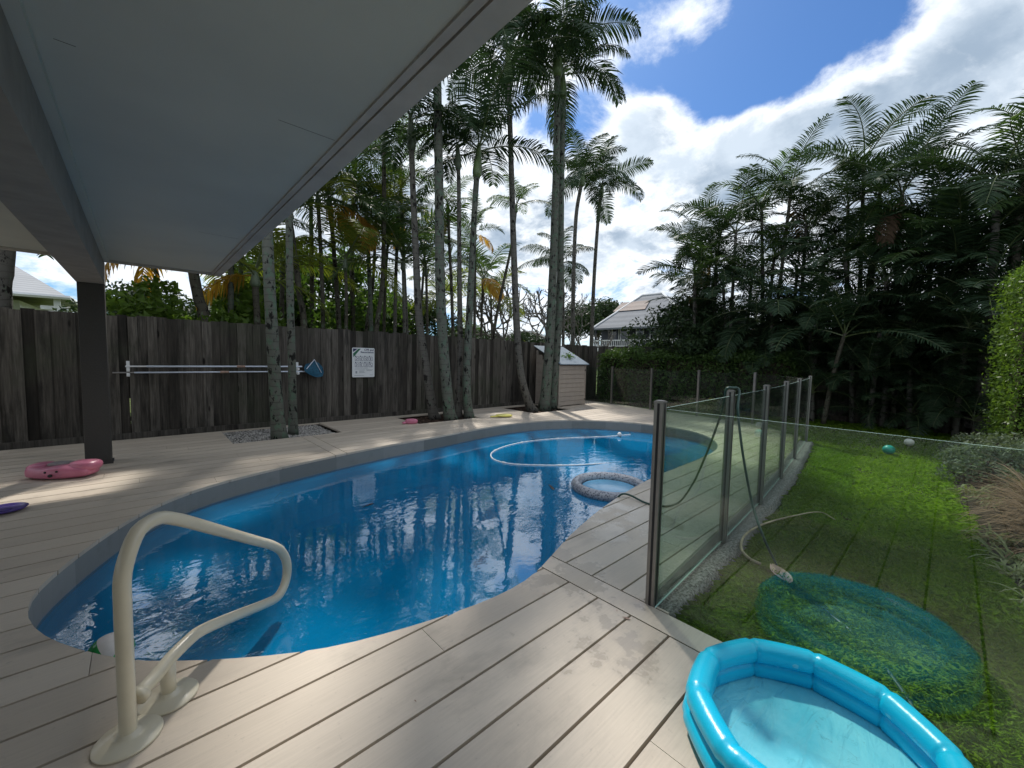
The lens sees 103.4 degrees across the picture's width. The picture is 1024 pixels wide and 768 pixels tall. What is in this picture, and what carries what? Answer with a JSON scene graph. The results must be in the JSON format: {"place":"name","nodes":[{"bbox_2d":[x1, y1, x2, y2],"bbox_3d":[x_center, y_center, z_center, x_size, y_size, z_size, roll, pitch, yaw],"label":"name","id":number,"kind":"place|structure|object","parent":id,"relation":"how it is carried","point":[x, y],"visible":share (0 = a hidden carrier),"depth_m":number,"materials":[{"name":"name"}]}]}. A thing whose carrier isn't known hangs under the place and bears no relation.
{"place":"outdoors","nodes":[
{"label":"outdoors","id":0,"kind":"place"},
{"bbox_2d":[223,425,334,443],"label":"gravel","id":1,"kind":"structure","parent":0,"point":[307,430],"depth_m":7.34,"materials":[{"name":"gravel"}]},
{"bbox_2d":[262,231,288,439],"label":"king palm","id":2,"kind":"object","parent":1,"relation":"on","point":[278,429],"visible":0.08,"depth_m":6.62,"materials":[{"name":"grey plant"}]},
{"bbox_2d":[286,113,407,435],"bbox_3d":[-3.774,-3.290,6.936,3.607,8.497,3.828,3,4,22],"label":"king palm","id":3,"kind":"object","parent":1,"relation":"on","point":[292,413],"visible":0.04,"depth_m":7.21,"materials":[{"name":"grey plant"}]},
{"bbox_2d":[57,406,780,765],"bbox_3d":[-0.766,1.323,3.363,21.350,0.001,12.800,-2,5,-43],"label":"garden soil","id":4,"kind":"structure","parent":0,"point":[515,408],"depth_m":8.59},
{"bbox_2d":[0,307,596,450],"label":"timber fence","id":5,"kind":"object","parent":4,"relation":"on","point":[40,390],"visible":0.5,"depth_m":7.26,"materials":[{"name":"wood"}]},
{"bbox_2d":[352,348,373,376],"bbox_3d":[-3.338,-0.482,9.091,0.510,0.657,0.010,-2,5,-43],"label":"resuscitation sign","id":6,"kind":"object","parent":5,"relation":"attached to","point":[362,362],"visible":1,"depth_m":9.08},
{"bbox_2d":[0,400,780,767],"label":"deck","id":7,"kind":"structure","parent":4,"relation":"on","point":[556,660],"depth_m":1.91,"materials":[{"name":"wood"}]},
{"bbox_2d":[24,459,102,478],"bbox_3d":[-4.971,0.936,4.474,0.644,0.175,0.372,1,4,-1],"label":"pink float","id":8,"kind":"object","parent":7,"relation":"on","point":[60,469],"visible":1,"depth_m":4.40,"materials":[{"name":"plastic"}]},
{"bbox_2d":[76,281,113,463],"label":"patio column","id":9,"kind":"structure","parent":7,"relation":"on","point":[93,339],"depth_m":4.89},
{"bbox_2d":[0,0,532,285],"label":"patio roof","id":10,"kind":"structure","parent":9,"relation":"on","point":[219,138],"depth_m":1.74,"materials":[{"name":"paint"}]},
{"bbox_2d":[90,511,291,764],"bbox_3d":[-1.409,0.915,1.969,0.196,0.878,1.217,1,4,-1],"label":"pool handrail","id":11,"kind":"object","parent":7,"relation":"attached to","point":[131,734],"visible":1,"depth_m":1.52,"materials":[{"name":"metal"}]},
{"bbox_2d":[28,421,717,661],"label":"swimming pool","id":12,"kind":"structure","parent":7,"relation":"in","point":[443,526],"depth_m":4.95,"materials":[{"name":"liquid"}]},
{"label":"water","id":13,"kind":"structure","parent":12,"relation":"in","visible":0},
{"bbox_2d":[88,632,134,656],"bbox_3d":[-2.086,1.397,2.102,0.190,0.190,0.190,-2,5,-43],"label":"beach ball","id":14,"kind":"object","parent":13,"relation":"on","point":[103,645],"visible":0.31,"depth_m":2.05,"materials":[{"name":"white plastic"}]},
{"bbox_2d":[490,432,639,466],"bbox_3d":[1.272,1.190,7.478,3.777,0.220,1.914,-2,5,-43],"label":"vacuum hose","id":15,"kind":"object","parent":13,"relation":"on","point":[619,434],"visible":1,"depth_m":6.77,"materials":[{"name":"white plastic"}]},
{"bbox_2d":[571,472,643,502],"bbox_3d":[1.234,1.292,5.111,0.964,0.124,0.964,-2,5,-43],"label":"swim ring","id":16,"kind":"object","parent":13,"relation":"on","point":[608,487],"visible":0.76,"depth_m":5.17,"materials":[{"name":"plastic"}]},
{"bbox_2d":[534,345,588,406],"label":"garden shed","id":17,"kind":"structure","parent":7,"relation":"on","point":[572,381],"depth_m":12.35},
{"bbox_2d":[559,366,584,405],"bbox_3d":[1.830,0.035,12.273,1.200,1.184,0.042,-2,5,-43],"label":"door panel","id":18,"kind":"structure","parent":17,"relation":"in","point":[573,395],"depth_m":12.24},
{"bbox_2d":[610,366,756,423],"bbox_3d":[4.352,0.194,11.208,0.732,1.223,7.293,-1,4,-27],"label":"glass fence","id":19,"kind":"object","parent":7,"relation":"on","point":[698,391],"visible":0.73,"depth_m":10.55,"materials":[{"name":"metal"}]},
{"bbox_2d":[658,472,777,598],"bbox_3d":[3.411,1.197,6.106,3.709,0.126,13.644,2,4,11],"label":"deck edge","id":20,"kind":"object","parent":7,"relation":"attached to","point":[691,562],"visible":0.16,"depth_m":3.23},
{"bbox_2d":[378,61,478,420],"bbox_3d":[-2.288,-3.145,8.765,3.035,8.173,3.196,1,4,-10],"label":"king palm","id":21,"kind":"object","parent":4,"relation":"on","point":[433,414],"visible":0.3,"depth_m":8.95,"materials":[{"name":"green plant"}]},
{"bbox_2d":[446,7,597,412],"bbox_3d":[-0.211,-4.245,10.117,3.582,10.352,3.558,-2,5,-43],"label":"king palm","id":22,"kind":"object","parent":4,"relation":"on","point":[506,31],"visible":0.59,"depth_m":10.02,"materials":[{"name":"green plant"}]},
{"bbox_2d":[657,441,813,618],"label":"concrete kerb","id":23,"kind":"structure","parent":4,"relation":"on","point":[702,575],"depth_m":3.24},
{"bbox_2d":[645,376,811,607],"bbox_3d":[3.295,0.615,5.042,0.133,1.293,7.362,5,5,42],"label":"glass fence","id":24,"kind":"object","parent":23,"relation":"on","point":[795,411],"visible":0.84,"depth_m":3.32,"materials":[{"name":"metal"}]},
{"bbox_2d":[617,386,916,709],"bbox_3d":[1.662,0.738,2.958,0.654,1.396,2.963,1,4,-11],"label":"garden hose","id":25,"kind":"object","parent":24,"relation":"hanging from","point":[899,686],"visible":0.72,"depth_m":3.17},
{"bbox_2d":[640,407,1023,767],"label":"grass","id":26,"kind":"structure","parent":4,"relation":"on","point":[951,656],"depth_m":2.67,"materials":[{"name":"plant"}]},
{"bbox_2d":[740,511,835,582],"bbox_3d":[2.382,1.306,3.514,1.849,0.035,0.496,-2,5,-43],"label":"hose","id":27,"kind":"object","parent":26,"relation":"on","point":[775,567],"visible":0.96,"depth_m":3.08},
{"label":"bed soil","id":28,"kind":"structure","parent":4,"relation":"on","visible":0},
{"bbox_2d":[399,414,462,423],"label":"bark mulch","id":29,"kind":"object","parent":28,"relation":"on","point":[423,419],"visible":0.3,"depth_m":9.49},
{"bbox_2d":[416,99,499,418],"bbox_3d":[-1.325,-2.682,9.385,1.849,7.072,1.997,0,4,-15],"label":"king palm","id":30,"kind":"object","parent":29,"relation":"on","point":[456,163],"visible":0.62,"depth_m":9.44,"materials":[{"name":"green plant"}]},
{"bbox_2d":[433,82,458,420],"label":"king palm","id":31,"kind":"object","parent":28,"relation":"on","point":[449,413],"visible":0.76,"depth_m":8.71,"materials":[{"name":"grey plant"}]},
{"bbox_2d":[399,38,567,418],"bbox_3d":[-0.790,-3.258,9.552,3.948,8.253,3.750,3,4,25],"label":"king palm","id":32,"kind":"object","parent":28,"relation":"on","point":[478,162],"visible":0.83,"depth_m":9.22,"materials":[{"name":"green plant"}]},
{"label":"bed soil","id":33,"kind":"structure","parent":4,"relation":"on","visible":0},
{"bbox_2d":[487,0,630,409],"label":"king palm","id":34,"kind":"object","parent":33,"relation":"on","point":[565,85],"visible":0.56,"depth_m":11.38,"materials":[{"name":"green plant"}]},
{"bbox_2d":[496,0,641,411],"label":"king palm","id":35,"kind":"object","parent":33,"relation":"on","point":[544,404],"visible":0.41,"depth_m":11.10,"materials":[{"name":"green plant"}]},
{"bbox_2d":[15,0,1023,345],"label":"sky","id":36,"kind":"structure","parent":0,"point":[708,84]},
{"bbox_2d":[129,369,983,592],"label":"ground","id":37,"kind":"structure","parent":0,"point":[805,466],"depth_m":6.93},
{"bbox_2d":[12,266,77,311],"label":"neighbour house","id":38,"kind":"structure","parent":37,"relation":"on","point":[30,291],"depth_m":13.02,"materials":[{"name":"white paint"}]},
{"bbox_2d":[0,249,160,308],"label":"king palm","id":39,"kind":"object","parent":37,"relation":"on","point":[7,264],"visible":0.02,"depth_m":6.22,"materials":[{"name":"grey plant"}]},
{"bbox_2d":[52,279,216,319],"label":"leafy tree","id":40,"kind":"object","parent":37,"relation":"on","point":[192,311],"visible":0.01,"depth_m":8.65,"materials":[{"name":"green plant"}]},
{"bbox_2d":[106,275,241,322],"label":"leafy tree","id":41,"kind":"object","parent":37,"relation":"on","point":[142,293],"visible":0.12,"depth_m":7.36,"materials":[{"name":"green plant"}]},
{"bbox_2d":[105,230,305,321],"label":"cane palm","id":42,"kind":"object","parent":37,"relation":"on","point":[197,294],"visible":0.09,"depth_m":7.84,"materials":[{"name":"green plant"}]},
{"bbox_2d":[141,280,286,326],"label":"leafy tree","id":43,"kind":"object","parent":37,"relation":"on","point":[243,309],"visible":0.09,"depth_m":8.92,"materials":[{"name":"green plant"}]},
{"bbox_2d":[195,213,336,324],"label":"cane palm","id":44,"kind":"object","parent":37,"relation":"on","point":[254,282],"visible":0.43,"depth_m":8.64,"materials":[{"name":"green plant"}]},
{"bbox_2d":[188,250,349,328],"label":"leafy tree","id":45,"kind":"object","parent":37,"relation":"on","point":[306,284],"visible":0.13,"depth_m":11.73,"materials":[{"name":"green plant"}]},
{"bbox_2d":[228,220,321,312],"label":"cane palm","id":46,"kind":"object","parent":37,"relation":"on","point":[230,293],"visible":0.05,"depth_m":8.67,"materials":[{"name":"green plant"}]},
{"bbox_2d":[243,224,358,322],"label":"cane palm","id":47,"kind":"object","parent":37,"relation":"on","point":[282,295],"visible":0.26,"depth_m":10.17,"materials":[{"name":"green plant"}]},
{"bbox_2d":[251,246,397,332],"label":"leafy tree","id":48,"kind":"object","parent":37,"relation":"on","point":[360,302],"visible":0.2,"depth_m":13.73,"materials":[{"name":"green plant"}]},
{"bbox_2d":[261,202,404,328],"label":"cane palm","id":49,"kind":"object","parent":37,"relation":"on","point":[353,244],"visible":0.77,"depth_m":9.88,"materials":[{"name":"green plant"}]},
{"bbox_2d":[293,164,376,327],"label":"cane palm","id":50,"kind":"object","parent":37,"relation":"on","point":[302,308],"visible":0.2,"depth_m":9.34,"materials":[{"name":"green plant"}]},
{"bbox_2d":[295,171,389,328],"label":"cane palm","id":51,"kind":"object","parent":37,"relation":"on","point":[361,219],"visible":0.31,"depth_m":10.35,"materials":[{"name":"green plant"}]},
{"bbox_2d":[313,160,385,328],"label":"cane palm","id":52,"kind":"object","parent":37,"relation":"on","point":[321,269],"visible":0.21,"depth_m":9.90,"materials":[{"name":"green plant"}]},
{"bbox_2d":[304,166,429,330],"bbox_3d":[-3.800,-2.581,11.081,3.541,6.671,3.019,-2,5,-43],"label":"cane palm","id":53,"kind":"object","parent":37,"relation":"on","point":[360,189],"visible":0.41,"depth_m":10.59,"materials":[{"name":"green plant"}]},
{"bbox_2d":[318,154,429,331],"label":"cane palm","id":54,"kind":"object","parent":37,"relation":"on","point":[401,197],"visible":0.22,"depth_m":11.72,"materials":[{"name":"green plant"}]},
{"bbox_2d":[350,125,405,330],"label":"cane palm","id":55,"kind":"object","parent":37,"relation":"on","point":[352,308],"visible":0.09,"depth_m":12.78,"materials":[{"name":"green plant"}]},
{"bbox_2d":[341,286,425,334],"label":"leafy tree","id":56,"kind":"object","parent":37,"relation":"on","point":[399,316],"visible":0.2,"depth_m":16.49,"materials":[{"name":"green plant"}]},
{"bbox_2d":[327,184,446,331],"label":"cane palm","id":57,"kind":"object","parent":37,"relation":"on","point":[384,297],"visible":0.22,"depth_m":12.42,"materials":[{"name":"green plant"}]},
{"bbox_2d":[345,102,450,331],"bbox_3d":[-3.581,-3.637,10.382,3.526,8.884,3.756,-2,5,-43],"label":"cane palm","id":58,"kind":"object","parent":37,"relation":"on","point":[382,276],"visible":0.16,"depth_m":10.50,"materials":[{"name":"green plant"}]},
{"bbox_2d":[327,194,469,333],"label":"cane palm","id":59,"kind":"object","parent":37,"relation":"on","point":[404,240],"visible":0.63,"depth_m":10.99,"materials":[{"name":"green plant"}]},
{"bbox_2d":[369,114,433,334],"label":"cane palm","id":60,"kind":"object","parent":37,"relation":"on","point":[407,330],"visible":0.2,"depth_m":12.32,"materials":[{"name":"green plant"}]},
{"bbox_2d":[358,168,446,332],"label":"cane palm","id":61,"kind":"object","parent":37,"relation":"on","point":[398,187],"visible":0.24,"depth_m":11.68,"materials":[{"name":"green plant"}]},
{"bbox_2d":[363,290,464,337],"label":"leafy tree","id":62,"kind":"object","parent":37,"relation":"on","point":[432,316],"visible":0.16,"depth_m":17.07,"materials":[{"name":"green plant"}]},
{"bbox_2d":[375,200,493,334],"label":"cane palm","id":63,"kind":"object","parent":37,"relation":"on","point":[428,254],"visible":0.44,"depth_m":12.34,"materials":[{"name":"green plant"}]},
{"bbox_2d":[417,169,478,336],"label":"cane palm","id":64,"kind":"object","parent":37,"relation":"on","point":[448,192],"visible":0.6,"depth_m":11.85,"materials":[{"name":"green plant"}]},
{"bbox_2d":[406,264,496,328],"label":"cane palm","id":65,"kind":"object","parent":37,"relation":"on","point":[447,288],"visible":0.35,"depth_m":16.07,"materials":[{"name":"green plant"}]},
{"bbox_2d":[446,189,504,337],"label":"cane palm","id":66,"kind":"object","parent":37,"relation":"on","point":[481,228],"visible":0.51,"depth_m":12.99,"materials":[{"name":"green plant"}]},
{"bbox_2d":[446,262,524,338],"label":"cane palm","id":67,"kind":"object","parent":37,"relation":"on","point":[507,300],"visible":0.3,"depth_m":19.05,"materials":[{"name":"green plant"}]},
{"bbox_2d":[445,223,534,338],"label":"cane palm","id":68,"kind":"object","parent":37,"relation":"on","point":[492,287],"visible":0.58,"depth_m":14.21,"materials":[{"name":"green plant"}]},
{"bbox_2d":[454,285,529,340],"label":"bare tree","id":69,"kind":"object","parent":37,"relation":"on","point":[498,335],"visible":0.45,"depth_m":19.75,"materials":[{"name":"brown plant"}]},
{"bbox_2d":[486,174,551,339],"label":"king palm","id":70,"kind":"object","parent":37,"relation":"on","point":[520,191],"visible":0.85,"depth_m":13.58,"materials":[{"name":"plant"}]},
{"bbox_2d":[509,289,587,342],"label":"bare tree","id":71,"kind":"object","parent":37,"relation":"on","point":[543,318],"visible":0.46,"depth_m":24.13,"materials":[{"name":"brown plant"}]},
{"bbox_2d":[518,225,595,343],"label":"king palm","id":72,"kind":"object","parent":37,"relation":"on","point":[536,262],"visible":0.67,"depth_m":18.80,"materials":[{"name":"green plant"}]},
{"bbox_2d":[540,128,634,348],"bbox_3d":[2.709,-4.665,16.460,3.828,10.410,3.607,1,4,-5],"label":"king palm","id":73,"kind":"object","parent":37,"relation":"on","point":[589,160],"visible":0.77,"depth_m":16.22,"materials":[{"name":"green plant"}]},
{"bbox_2d":[561,296,622,368],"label":"leafy tree","id":74,"kind":"object","parent":37,"relation":"on","point":[604,309],"visible":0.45,"depth_m":59.44,"materials":[{"name":"green plant"}]},
{"bbox_2d":[564,135,653,345],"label":"king palm","id":75,"kind":"object","parent":37,"relation":"on","point":[638,166],"visible":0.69,"depth_m":18.15,"materials":[{"name":"green plant"}]},
{"bbox_2d":[593,292,681,350],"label":"verandah house","id":76,"kind":"structure","parent":37,"relation":"on","point":[624,314],"depth_m":28.33,"materials":[{"name":"grey metal"}]},
{"bbox_2d":[813,221,999,430],"bbox_3d":[9.752,-1.271,9.707,3.637,4.791,4.214,-2,5,-43],"label":"cane palm clump","id":77,"kind":"object","parent":37,"relation":"on","point":[913,320],"visible":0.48,"depth_m":9.41,"materials":[{"name":"green plant"}]},
{"bbox_2d":[682,638,973,767],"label":"paddling pool","id":78,"kind":"structure","parent":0,"point":[755,703],"depth_m":1.57,"materials":[{"name":"blue plastic"}]},
{"bbox_2d":[953,467,1023,592],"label":"garden bed","id":79,"kind":"object","parent":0,"point":[966,503],"visible":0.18,"depth_m":4.22,"materials":[{"name":"soil"}]},
{"bbox_2d":[883,89,1023,435],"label":"cane palm clump","id":80,"kind":"object","parent":79,"relation":"on","point":[1011,153],"visible":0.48,"depth_m":8.12,"materials":[{"name":"green plant"}]},
{"bbox_2d":[937,432,1000,452],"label":"grey shrub","id":81,"kind":"object","parent":79,"relation":"on","point":[944,445],"visible":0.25,"depth_m":6.60,"materials":[{"name":"green plant"}]},
{"bbox_2d":[916,156,1023,415],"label":"cane palm clump","id":82,"kind":"object","parent":79,"relation":"on","point":[1015,191],"visible":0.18,"depth_m":8.05,"materials":[{"name":"green plant"}]},
{"bbox_2d":[932,439,1023,490],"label":"grey shrub","id":83,"kind":"object","parent":79,"relation":"on","point":[961,458],"visible":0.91,"depth_m":5.23,"materials":[{"name":"green plant"}]},
{"bbox_2d":[939,452,1023,549],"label":"dry grass clump","id":84,"kind":"object","parent":79,"relation":"on","point":[1016,497],"visible":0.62,"depth_m":3.78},
{"bbox_2d":[940,431,1023,470],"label":"grey shrub","id":85,"kind":"object","parent":79,"relation":"on","point":[997,440],"visible":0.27,"depth_m":5.74,"materials":[{"name":"green plant"}]},
{"bbox_2d":[940,459,1023,529],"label":"dry grass clump","id":86,"kind":"object","parent":79,"relation":"on","point":[1017,491],"visible":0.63,"depth_m":4.22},
{"bbox_2d":[949,474,1023,562],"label":"dry grass clump","id":87,"kind":"object","parent":79,"relation":"on","point":[1019,537],"visible":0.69,"depth_m":3.43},
{"bbox_2d":[957,522,1023,550],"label":"strap plant","id":88,"kind":"object","parent":79,"relation":"on","point":[996,542],"visible":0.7,"depth_m":3.53,"materials":[{"name":"green plant"}]},
{"bbox_2d":[967,531,1023,566],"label":"strap plant","id":89,"kind":"object","parent":79,"relation":"on","point":[1009,559],"visible":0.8,"depth_m":3.22,"materials":[{"name":"green plant"}]},
{"bbox_2d":[976,261,1023,442],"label":"tall hedge","id":90,"kind":"object","parent":79,"relation":"on","point":[1010,418],"visible":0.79,"depth_m":6.26,"materials":[{"name":"green plant"}]},
{"bbox_2d":[977,558,1023,586],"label":"strap plant","id":91,"kind":"object","parent":79,"relation":"on","point":[1013,573],"visible":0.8,"depth_m":2.96,"materials":[{"name":"green plant"}]},
{"label":"garden bed","id":92,"kind":"structure","parent":0,"visible":0},
{"bbox_2d":[621,293,768,363],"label":"garden shrub","id":93,"kind":"object","parent":92,"relation":"on","point":[683,344],"visible":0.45,"depth_m":12.95,"materials":[{"name":"green plant"}]},
{"bbox_2d":[595,343,803,420],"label":"clipped hedge","id":94,"kind":"object","parent":92,"relation":"on","point":[631,380],"visible":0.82,"depth_m":12.15,"materials":[{"name":"green plant"}]},
{"bbox_2d":[646,219,769,362],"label":"cane palm clump","id":95,"kind":"object","parent":92,"relation":"on","point":[710,258],"visible":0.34,"depth_m":12.57,"materials":[{"name":"green plant"}]},
{"bbox_2d":[635,182,781,361],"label":"cane palm clump","id":96,"kind":"object","parent":92,"relation":"on","point":[679,236],"visible":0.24,"depth_m":12.66,"materials":[{"name":"green plant"}]},
{"bbox_2d":[667,163,821,400],"bbox_3d":[6.852,-2.527,12.438,3.939,6.807,3.729,1,4,2],"label":"cane palm clump","id":97,"kind":"object","parent":92,"relation":"on","point":[734,261],"visible":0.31,"depth_m":11.66,"materials":[{"name":"green plant"}]},
{"bbox_2d":[684,235,863,374],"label":"cane palm clump","id":98,"kind":"object","parent":92,"relation":"on","point":[772,312],"visible":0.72,"depth_m":11.21,"materials":[{"name":"green plant"}]},
{"bbox_2d":[705,113,856,372],"bbox_3d":[7.616,-2.935,11.797,3.136,7.738,3.638,0,4,-16],"label":"cane palm clump","id":99,"kind":"object","parent":92,"relation":"on","point":[789,171],"visible":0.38,"depth_m":11.39,"materials":[{"name":"green plant"}]},
{"bbox_2d":[596,346,995,427],"bbox_3d":[10.786,0.117,9.915,18.482,2.037,0.110,4,5,35],"label":"timber fence","id":100,"kind":"object","parent":92,"relation":"on","point":[819,403],"visible":0.09,"depth_m":11.21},
{"bbox_2d":[738,174,881,420],"bbox_3d":[8.394,-2.195,11.506,3.730,7.098,4.128,2,4,6],"label":"cane palm clump","id":101,"kind":"object","parent":92,"relation":"on","point":[835,220],"visible":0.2,"depth_m":10.98,"materials":[{"name":"green plant"}]},
{"bbox_2d":[745,253,953,423],"bbox_3d":[8.052,-1.063,10.596,3.894,4.200,4.621,4,4,32],"label":"cane palm clump","id":102,"kind":"object","parent":92,"relation":"on","point":[814,303],"visible":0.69,"depth_m":10.02,"materials":[{"name":"green plant"}]},
{"bbox_2d":[779,196,966,432],"bbox_3d":[9.071,-1.680,10.466,4.086,6.201,3.954,-2,5,-43],"label":"cane palm clump","id":103,"kind":"object","parent":92,"relation":"on","point":[852,413],"visible":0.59,"depth_m":9.90,"materials":[{"name":"green plant"}]},
{"bbox_2d":[785,93,972,401],"bbox_3d":[9.678,-3.220,11.225,3.976,8.474,3.649,-1,4,-32],"label":"cane palm clump","id":104,"kind":"object","parent":92,"relation":"on","point":[860,197],"visible":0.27,"depth_m":10.66,"materials":[{"name":"green plant"}]},
{"bbox_2d":[815,414,987,436],"bbox_3d":[9.137,0.976,10.499,0.886,0.170,4.386,-2,5,-43],"label":"log edging","id":105,"kind":"object","parent":92,"relation":"on","point":[846,419],"visible":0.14,"depth_m":10.70,"materials":[{"name":"brown wood"}]},
{"bbox_2d":[811,80,1015,427],"bbox_3d":[9.864,-2.510,10.005,3.906,8.024,3.855,-2,5,-43],"label":"cane palm clump","id":106,"kind":"object","parent":92,"relation":"on","point":[891,226],"visible":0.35,"depth_m":9.53,"materials":[{"name":"green plant"}]},
{"bbox_2d":[835,155,1023,436],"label":"cane palm clump","id":107,"kind":"object","parent":92,"relation":"on","point":[948,191],"visible":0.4,"depth_m":9.07,"materials":[{"name":"green plant"}]},
{"bbox_2d":[841,156,1023,434],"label":"cane palm clump","id":108,"kind":"object","parent":92,"relation":"on","point":[966,256],"visible":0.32,"depth_m":8.77,"materials":[{"name":"green plant"}]},
{"bbox_2d":[864,220,1023,437],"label":"cane palm clump","id":109,"kind":"object","parent":92,"relation":"on","point":[982,299],"visible":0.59,"depth_m":8.53,"materials":[{"name":"green plant"}]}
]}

